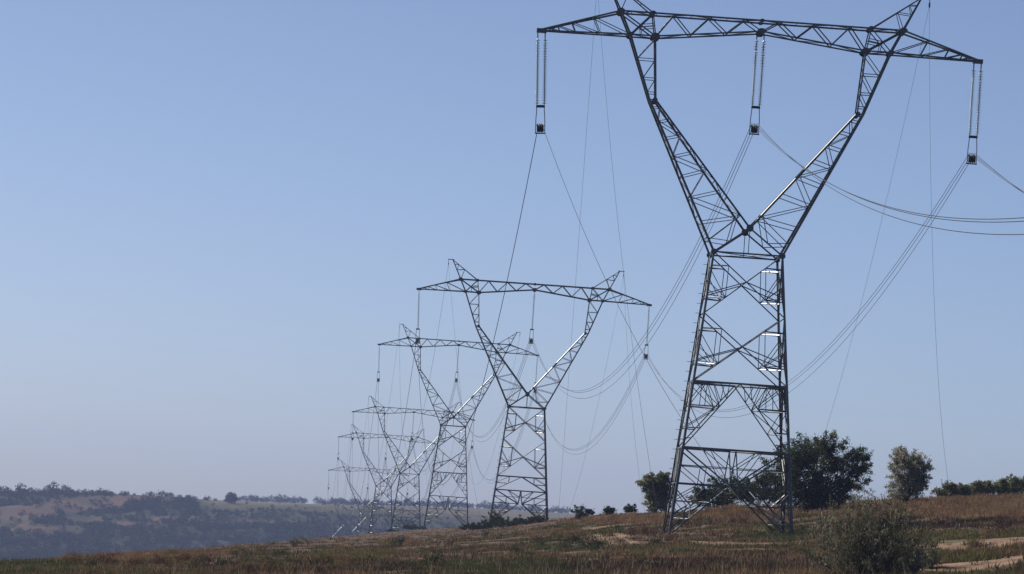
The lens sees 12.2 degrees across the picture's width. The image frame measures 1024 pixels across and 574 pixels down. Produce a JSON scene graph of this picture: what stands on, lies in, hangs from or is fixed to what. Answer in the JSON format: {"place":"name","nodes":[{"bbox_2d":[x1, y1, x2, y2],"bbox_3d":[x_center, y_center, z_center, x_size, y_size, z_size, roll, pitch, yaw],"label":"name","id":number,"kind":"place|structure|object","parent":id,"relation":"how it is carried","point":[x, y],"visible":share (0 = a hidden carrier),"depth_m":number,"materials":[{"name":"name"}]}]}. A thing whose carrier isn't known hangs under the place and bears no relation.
{"place":"outdoors","nodes":[
{"label":"outdoors","id":0,"kind":"place"},
{"bbox_2d":[0,494,591,556],"bbox_3d":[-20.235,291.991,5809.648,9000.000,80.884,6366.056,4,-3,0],"label":"hillside","id":1,"kind":"structure","parent":0,"point":[118,500],"depth_m":3038.53,"materials":[{"name":"soil"}]},
{"bbox_2d":[15,481,26,492],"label":"tree","id":2,"kind":"object","parent":1,"relation":"on","point":[19,489],"visible":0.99,"depth_m":3120.67,"materials":[{"name":"green plant"}]},
{"bbox_2d":[45,481,61,493],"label":"tree","id":3,"kind":"object","parent":1,"relation":"on","point":[52,488],"visible":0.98,"depth_m":3119.81,"materials":[{"name":"green plant"}]},
{"bbox_2d":[56,484,73,493],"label":"tree","id":4,"kind":"object","parent":1,"relation":"on","point":[65,488],"visible":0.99,"depth_m":3120.37,"materials":[{"name":"green plant"}]},
{"bbox_2d":[224,492,237,502],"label":"tree","id":5,"kind":"object","parent":1,"relation":"on","point":[231,497],"visible":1,"depth_m":3106.91,"materials":[{"name":"green plant"}]},
{"bbox_2d":[0,489,517,559],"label":"woodland","id":6,"kind":"object","parent":1,"relation":"on","point":[101,527],"visible":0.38,"depth_m":2930.16,"materials":[{"name":"green plant"}]},
{"bbox_2d":[274,495,285,502],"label":"tree","id":7,"kind":"object","parent":1,"relation":"on","point":[279,499],"visible":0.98,"depth_m":4227.09,"materials":[{"name":"green plant"}]},
{"bbox_2d":[0,0,1023,514],"label":"sky","id":8,"kind":"structure","parent":0,"point":[216,216],"materials":[{"name":"blue"}]},
{"bbox_2d":[0,492,1023,573],"bbox_3d":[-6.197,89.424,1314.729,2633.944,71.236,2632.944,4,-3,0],"label":"ground","id":9,"kind":"structure","parent":0,"point":[384,536],"depth_m":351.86,"materials":[{"name":"brown plant"}]},
{"bbox_2d":[59,551,83,560],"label":"weed clump","id":10,"kind":"object","parent":9,"relation":"on","point":[71,559],"visible":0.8,"depth_m":251.94,"materials":[{"name":"brown plant"}]},
{"bbox_2d":[84,552,122,564],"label":"weed clump","id":11,"kind":"object","parent":9,"relation":"on","point":[102,557],"visible":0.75,"depth_m":245.28,"materials":[{"name":"brown plant"}]},
{"bbox_2d":[126,554,144,565],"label":"weed clump","id":12,"kind":"object","parent":9,"relation":"on","point":[134,560],"visible":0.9,"depth_m":241.10,"materials":[{"name":"brown plant"}]},
{"bbox_2d":[150,553,171,566],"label":"weed clump","id":13,"kind":"object","parent":9,"relation":"on","point":[158,560],"visible":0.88,"depth_m":239.17,"materials":[{"name":"brown plant"}]},
{"bbox_2d":[169,547,199,561],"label":"weed clump","id":14,"kind":"object","parent":9,"relation":"on","point":[187,556],"visible":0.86,"depth_m":245.47,"materials":[{"name":"brown plant"}]},
{"bbox_2d":[181,558,199,566],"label":"weed clump","id":15,"kind":"object","parent":9,"relation":"on","point":[184,563],"visible":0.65,"depth_m":234.17,"materials":[{"name":"brown plant"}]},
{"bbox_2d":[217,556,231,567],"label":"weed clump","id":16,"kind":"object","parent":9,"relation":"on","point":[222,562],"visible":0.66,"depth_m":218.65,"materials":[{"name":"green plant"}]},
{"bbox_2d":[229,545,250,554],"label":"weed clump","id":17,"kind":"object","parent":9,"relation":"on","point":[235,552],"visible":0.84,"depth_m":287.10,"materials":[{"name":"brown plant"}]},
{"bbox_2d":[269,545,289,558],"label":"weed clump","id":18,"kind":"object","parent":9,"relation":"on","point":[281,551],"visible":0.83,"depth_m":278.38,"materials":[{"name":"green plant"}]},
{"bbox_2d":[312,550,335,562],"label":"weed clump","id":19,"kind":"object","parent":9,"relation":"on","point":[327,558],"visible":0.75,"depth_m":245.81,"materials":[{"name":"brown plant"}]},
{"bbox_2d":[305,508,357,536],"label":"lattice tower","id":20,"kind":"structure","parent":9,"relation":"on","point":[332,514],"depth_m":2495.99,"materials":[{"name":"metal"}]},
{"bbox_2d":[322,496,383,535],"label":"lattice tower","id":21,"kind":"structure","parent":9,"relation":"on","point":[338,505],"depth_m":2141.68,"materials":[{"name":"metal"}]},
{"bbox_2d":[328,461,408,534],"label":"lattice tower","id":22,"kind":"structure","parent":9,"relation":"on","point":[349,470],"depth_m":1659.26,"materials":[{"name":"metal"}]},
{"bbox_2d":[352,549,384,561],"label":"weed clump","id":23,"kind":"object","parent":9,"relation":"on","point":[369,555],"visible":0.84,"depth_m":248.16,"materials":[{"name":"brown plant"}]},
{"bbox_2d":[338,424,435,533],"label":"lattice tower","id":24,"kind":"structure","parent":9,"relation":"on","point":[388,496],"depth_m":1374.17,"materials":[{"name":"metal"}]},
{"bbox_2d":[378,539,395,548],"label":"weed clump","id":25,"kind":"object","parent":9,"relation":"on","point":[388,546],"visible":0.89,"depth_m":324.75,"materials":[{"name":"brown plant"}]},
{"bbox_2d":[389,535,408,545],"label":"weed clump","id":26,"kind":"object","parent":9,"relation":"on","point":[399,540],"visible":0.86,"depth_m":350.85,"materials":[{"name":"green plant"}]},
{"bbox_2d":[394,521,426,529],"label":"shrub","id":27,"kind":"object","parent":9,"relation":"on","point":[409,527],"visible":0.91,"depth_m":828.47,"materials":[{"name":"green plant"}]},
{"bbox_2d":[404,534,420,546],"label":"weed clump","id":28,"kind":"object","parent":9,"relation":"on","point":[409,541],"visible":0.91,"depth_m":328.87,"materials":[{"name":"brown plant"}]},
{"bbox_2d":[352,396,474,530],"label":"lattice tower","id":29,"kind":"structure","parent":9,"relation":"on","point":[402,484],"depth_m":1094.48,"materials":[{"name":"metal"}]},
{"bbox_2d":[420,550,446,563],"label":"weed clump","id":30,"kind":"object","parent":9,"relation":"on","point":[436,557],"visible":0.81,"depth_m":225.56,"materials":[{"name":"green plant"}]},
{"bbox_2d":[378,324,537,527],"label":"lattice tower","id":31,"kind":"structure","parent":9,"relation":"on","point":[442,425],"depth_m":834.28,"materials":[{"name":"metal"}]},
{"bbox_2d":[458,521,488,529],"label":"shrub","id":32,"kind":"object","parent":9,"relation":"on","point":[473,526],"visible":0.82,"depth_m":558.90,"materials":[{"name":"green plant"}]},
{"bbox_2d":[481,509,504,527],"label":"shrub","id":33,"kind":"object","parent":9,"relation":"on","point":[492,517],"visible":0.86,"depth_m":565.21,"materials":[{"name":"green plant"}]},
{"bbox_2d":[492,516,523,526],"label":"shrub","id":34,"kind":"object","parent":9,"relation":"on","point":[502,523],"visible":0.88,"depth_m":561.00,"materials":[{"name":"green plant"}]},
{"bbox_2d":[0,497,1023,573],"bbox_3d":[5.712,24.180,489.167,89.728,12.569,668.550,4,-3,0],"label":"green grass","id":35,"kind":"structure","parent":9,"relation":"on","point":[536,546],"depth_m":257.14,"materials":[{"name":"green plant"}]},
{"bbox_2d":[2,494,1021,573],"bbox_3d":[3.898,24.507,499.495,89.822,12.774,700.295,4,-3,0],"label":"pale stalks","id":36,"kind":"object","parent":9,"relation":"on","point":[4,563],"visible":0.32,"depth_m":223.92,"materials":[{"name":"beige plant"}]},
{"bbox_2d":[5,496,1023,573],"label":"dark weeds","id":37,"kind":"object","parent":9,"relation":"on","point":[769,563],"visible":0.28,"depth_m":222.22,"materials":[{"name":"green plant"}]},
{"bbox_2d":[510,514,533,523],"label":"shrub","id":38,"kind":"object","parent":9,"relation":"on","point":[524,521],"visible":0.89,"depth_m":562.01,"materials":[{"name":"green plant"}]},
{"bbox_2d":[416,259,651,527],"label":"lattice tower","id":39,"kind":"structure","parent":9,"relation":"on","point":[534,388],"depth_m":572.61,"materials":[{"name":"metal"}]},
{"bbox_2d":[415,295,419,343],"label":"suspension insulator","id":40,"kind":"object","parent":39,"relation":"hanging from","point":[418,311],"visible":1,"depth_m":573.14,"materials":[{"name":"grey glass"}]},
{"bbox_2d":[378,345,415,498],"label":"pilot rope","id":41,"kind":"object","parent":40,"relation":"hanging from","point":[402,430],"visible":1,"depth_m":627.11,"materials":[{"name":"grey"}]},
{"bbox_2d":[529,291,534,343],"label":"suspension insulator","id":42,"kind":"object","parent":39,"relation":"hanging from","point":[531,340],"visible":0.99,"depth_m":573.32,"materials":[{"name":"grey glass"}]},
{"bbox_2d":[531,135,749,392],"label":"conductor","id":43,"kind":"object","parent":42,"relation":"hanging from","point":[674,291],"visible":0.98,"depth_m":357.50,"materials":[{"name":"grey metal"}]},
{"bbox_2d":[530,126,750,390],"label":"conductor","id":44,"kind":"object","parent":42,"relation":"hanging from","point":[678,278],"visible":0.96,"depth_m":352.68,"materials":[{"name":"grey metal"}]},
{"bbox_2d":[533,133,753,398],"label":"conductor","id":45,"kind":"object","parent":42,"relation":"hanging from","point":[677,294],"visible":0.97,"depth_m":356.91,"materials":[{"name":"grey metal"}]},
{"bbox_2d":[644,311,649,359],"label":"suspension insulator","id":46,"kind":"object","parent":39,"relation":"hanging from","point":[648,314],"visible":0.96,"depth_m":573.41,"materials":[{"name":"grey glass"}]},
{"bbox_2d":[646,157,966,409],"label":"conductor","id":47,"kind":"object","parent":46,"relation":"hanging from","point":[865,303],"visible":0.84,"depth_m":347.48,"materials":[{"name":"grey metal"}]},
{"bbox_2d":[648,162,966,411],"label":"conductor","id":48,"kind":"object","parent":46,"relation":"hanging from","point":[850,325],"visible":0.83,"depth_m":365.71,"materials":[{"name":"grey metal"}]},
{"bbox_2d":[647,153,974,417],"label":"conductor","id":49,"kind":"object","parent":46,"relation":"hanging from","point":[855,327],"visible":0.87,"depth_m":359.88,"materials":[{"name":"grey metal"}]},
{"bbox_2d":[527,514,548,522],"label":"shrub","id":50,"kind":"object","parent":9,"relation":"on","point":[538,518],"visible":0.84,"depth_m":559.07,"materials":[{"name":"green plant"}]},
{"bbox_2d":[562,532,583,543],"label":"weed clump","id":51,"kind":"object","parent":9,"relation":"on","point":[576,538],"visible":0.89,"depth_m":298.96,"materials":[{"name":"green plant"}]},
{"bbox_2d":[574,510,585,519],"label":"bush","id":52,"kind":"object","parent":9,"relation":"on","point":[580,514],"visible":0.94,"depth_m":489.26,"materials":[{"name":"green plant"}]},
{"bbox_2d":[570,504,594,515],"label":"bush","id":53,"kind":"object","parent":9,"relation":"on","point":[587,511],"visible":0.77,"depth_m":504.14,"materials":[{"name":"green plant"}]},
{"bbox_2d":[579,534,609,551],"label":"weed clump","id":54,"kind":"object","parent":9,"relation":"on","point":[590,544],"visible":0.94,"depth_m":257.21,"materials":[{"name":"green plant"}]},
{"bbox_2d":[595,534,618,544],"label":"wheel rut path","id":55,"kind":"structure","parent":9,"relation":"on","point":[607,539],"depth_m":307.70,"materials":[{"name":"beige soil"}]},
{"bbox_2d":[601,505,617,514],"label":"bush","id":56,"kind":"object","parent":9,"relation":"on","point":[609,509],"visible":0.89,"depth_m":479.30,"materials":[{"name":"green plant"}]},
{"bbox_2d":[609,548,635,561],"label":"weed clump","id":57,"kind":"object","parent":9,"relation":"on","point":[621,557],"visible":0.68,"depth_m":218.74,"materials":[{"name":"brown plant"}]},
{"bbox_2d":[613,533,638,543],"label":"wheel rut path","id":58,"kind":"structure","parent":9,"relation":"on","point":[628,540],"depth_m":306.36,"materials":[{"name":"beige soil"}]},
{"bbox_2d":[623,503,638,512],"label":"bush","id":59,"kind":"object","parent":9,"relation":"on","point":[628,507],"visible":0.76,"depth_m":477.32,"materials":[{"name":"green plant"}]},
{"bbox_2d":[627,524,640,534],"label":"weed clump","id":60,"kind":"object","parent":9,"relation":"on","point":[631,529],"visible":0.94,"depth_m":309.15,"materials":[{"name":"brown plant"}]},
{"bbox_2d":[635,551,646,560],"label":"weed clump","id":61,"kind":"object","parent":9,"relation":"on","point":[640,556],"visible":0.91,"depth_m":224.10,"materials":[{"name":"brown plant"}]},
{"bbox_2d":[635,523,648,535],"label":"weed clump","id":62,"kind":"object","parent":9,"relation":"on","point":[641,529],"visible":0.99,"depth_m":307.50,"materials":[{"name":"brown plant"}]},
{"bbox_2d":[645,528,661,535],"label":"weed clump","id":63,"kind":"object","parent":9,"relation":"on","point":[654,531],"visible":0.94,"depth_m":306.50,"materials":[{"name":"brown plant"}]},
{"bbox_2d":[635,471,676,512],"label":"willow tree","id":64,"kind":"object","parent":9,"relation":"on","point":[661,480],"visible":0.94,"depth_m":421.28,"materials":[{"name":"green plant"}]},
{"bbox_2d":[656,530,676,540],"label":"weed clump","id":65,"kind":"object","parent":9,"relation":"on","point":[665,535],"visible":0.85,"depth_m":287.05,"materials":[{"name":"brown plant"}]},
{"bbox_2d":[685,486,734,508],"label":"bush","id":66,"kind":"object","parent":9,"relation":"on","point":[722,498],"visible":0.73,"depth_m":373.30,"materials":[{"name":"green plant"}]},
{"bbox_2d":[700,470,757,504],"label":"bush","id":67,"kind":"object","parent":9,"relation":"on","point":[714,482],"visible":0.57,"depth_m":375.48,"materials":[{"name":"green plant"}]},
{"bbox_2d":[736,514,753,524],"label":"weed clump","id":68,"kind":"object","parent":9,"relation":"on","point":[740,517],"visible":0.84,"depth_m":326.38,"materials":[{"name":"green plant"}]},
{"bbox_2d":[729,474,776,504],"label":"bush","id":69,"kind":"object","parent":9,"relation":"on","point":[746,491],"visible":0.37,"depth_m":373.22,"materials":[{"name":"green plant"}]},
{"bbox_2d":[537,0,982,540],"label":"lattice tower","id":70,"kind":"structure","parent":9,"relation":"on","point":[785,471],"depth_m":301.54,"materials":[{"name":"metal"}]},
{"bbox_2d":[535,33,546,133],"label":"suspension insulator","id":71,"kind":"object","parent":70,"relation":"hanging from","point":[541,126],"visible":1,"depth_m":301.93,"materials":[{"name":"grey glass"}]},
{"bbox_2d":[417,134,536,484],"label":"pilot rope","id":72,"kind":"object","parent":71,"relation":"hanging from","point":[495,331],"visible":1,"depth_m":349.09,"materials":[{"name":"grey fabric"}]},
{"bbox_2d":[543,128,784,551],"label":"pilot rope","id":73,"kind":"object","parent":71,"relation":"hanging from","point":[639,346],"visible":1,"depth_m":270.67,"materials":[{"name":"grey"}]},
{"bbox_2d":[749,34,765,134],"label":"suspension insulator","id":74,"kind":"object","parent":70,"relation":"hanging from","point":[754,128],"visible":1,"depth_m":302.17,"materials":[{"name":"grey glass"}]},
{"bbox_2d":[757,123,1023,234],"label":"conductor","id":75,"kind":"object","parent":74,"relation":"hanging from","point":[905,220],"visible":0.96,"depth_m":225.18,"materials":[{"name":"grey metal"}]},
{"bbox_2d":[752,123,1023,219],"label":"conductor","id":76,"kind":"object","parent":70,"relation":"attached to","point":[895,208],"visible":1,"depth_m":226.84,"materials":[{"name":"grey metal"}]},
{"bbox_2d":[966,64,982,164],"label":"suspension insulator","id":77,"kind":"object","parent":70,"relation":"hanging from","point":[971,158],"visible":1,"depth_m":302.32,"materials":[{"name":"grey glass"}]},
{"bbox_2d":[754,123,1023,222],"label":"conductor","id":78,"kind":"object","parent":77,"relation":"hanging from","point":[891,208],"visible":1,"depth_m":226.57,"materials":[{"name":"grey metal"}]},
{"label":"earth wire block","id":79,"kind":"object","parent":70,"relation":"hanging from","visible":0},
{"bbox_2d":[558,6,595,515],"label":"pilot rope","id":80,"kind":"object","parent":79,"relation":"hanging from","point":[577,255],"visible":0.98,"depth_m":350.33,"materials":[{"name":"grey fabric"}]},
{"bbox_2d":[598,0,665,558],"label":"pilot rope","id":81,"kind":"object","parent":79,"relation":"hanging from","point":[626,297],"visible":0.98,"depth_m":252.46,"materials":[{"name":"grey fabric"}]},
{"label":"earth wire block","id":82,"kind":"object","parent":70,"relation":"hanging from","visible":0},
{"bbox_2d":[824,10,928,434],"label":"pilot rope","id":83,"kind":"object","parent":82,"relation":"hanging from","point":[880,225],"visible":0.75,"depth_m":322.31,"materials":[{"name":"grey fabric"}]},
{"bbox_2d":[929,7,961,538],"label":"pilot rope","id":84,"kind":"object","parent":82,"relation":"hanging from","point":[931,216],"visible":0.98,"depth_m":287.13,"materials":[{"name":"grey fabric"}]},
{"bbox_2d":[746,442,804,503],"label":"willow tree","id":85,"kind":"object","parent":9,"relation":"on","point":[768,476],"visible":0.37,"depth_m":361.41,"materials":[{"name":"green plant"}]},
{"bbox_2d":[770,537,796,547],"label":"weed clump","id":86,"kind":"object","parent":9,"relation":"on","point":[780,542],"visible":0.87,"depth_m":254.53,"materials":[{"name":"green plant"}]},
{"bbox_2d":[770,430,874,509],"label":"tree","id":87,"kind":"object","parent":9,"relation":"on","point":[813,490],"visible":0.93,"depth_m":350.28,"materials":[{"name":"green plant"}]},
{"bbox_2d":[796,484,938,573],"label":"oleaster bush","id":88,"kind":"object","parent":9,"relation":"on","point":[859,556],"visible":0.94,"depth_m":176.24,"materials":[{"name":"green plant"}]},
{"bbox_2d":[874,535,929,573],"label":"oleaster bush","id":89,"kind":"object","parent":9,"relation":"on","point":[910,562],"visible":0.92,"depth_m":174.95,"materials":[{"name":"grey plant"}]},
{"bbox_2d":[883,445,935,501],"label":"oleaster tree","id":90,"kind":"object","parent":9,"relation":"on","point":[912,465],"visible":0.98,"depth_m":361.43,"materials":[{"name":"green plant"}]},
{"bbox_2d":[918,534,942,568],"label":"oleaster bush","id":91,"kind":"object","parent":9,"relation":"on","point":[932,552],"visible":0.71,"depth_m":179.13,"materials":[{"name":"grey plant"}]},
{"bbox_2d":[930,479,960,497],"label":"bush","id":92,"kind":"object","parent":9,"relation":"on","point":[946,487],"visible":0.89,"depth_m":387.50,"materials":[{"name":"green plant"}]},
{"bbox_2d":[953,482,972,496],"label":"bush","id":93,"kind":"object","parent":9,"relation":"on","point":[965,490],"visible":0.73,"depth_m":394.19,"materials":[{"name":"green plant"}]},
{"bbox_2d":[968,478,986,494],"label":"bush","id":94,"kind":"object","parent":9,"relation":"on","point":[977,486],"visible":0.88,"depth_m":397.57,"materials":[{"name":"green plant"}]},
{"bbox_2d":[967,537,987,548],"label":"weed clump","id":95,"kind":"object","parent":9,"relation":"on","point":[977,544],"visible":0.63,"depth_m":210.42,"materials":[{"name":"green plant"}]},
{"bbox_2d":[977,523,996,538],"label":"weed clump","id":96,"kind":"object","parent":9,"relation":"on","point":[988,532],"visible":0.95,"depth_m":238.91,"materials":[{"name":"green plant"}]},
{"bbox_2d":[982,480,996,494],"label":"bush","id":97,"kind":"object","parent":9,"relation":"on","point":[989,488],"visible":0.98,"depth_m":399.47,"materials":[{"name":"green plant"}]},
{"bbox_2d":[990,478,1009,494],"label":"bush","id":98,"kind":"object","parent":9,"relation":"on","point":[1002,484],"visible":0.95,"depth_m":401.43,"materials":[{"name":"green plant"}]},
{"bbox_2d":[1004,473,1023,494],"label":"bush","id":99,"kind":"object","parent":9,"relation":"on","point":[1014,485],"visible":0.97,"depth_m":404.50,"materials":[{"name":"green plant"}]},
{"bbox_2d":[1015,476,1023,493],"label":"bush","id":100,"kind":"object","parent":9,"relation":"on","point":[1022,486],"visible":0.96,"depth_m":407.53,"materials":[{"name":"green plant"}]},
{"bbox_2d":[690,541,786,544],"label":"field track","id":101,"kind":"structure","parent":0,"point":[732,543],"depth_m":275.99,"materials":[{"name":"brown soil"}]},
{"bbox_2d":[916,537,1023,548],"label":"dirt road","id":102,"kind":"structure","parent":0,"point":[998,540],"depth_m":226.00,"materials":[{"name":"brown soil"}]},
{"bbox_2d":[920,555,1022,571],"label":"dirt road","id":103,"kind":"structure","parent":0,"point":[966,565],"depth_m":179.39,"materials":[{"name":"brown soil"}]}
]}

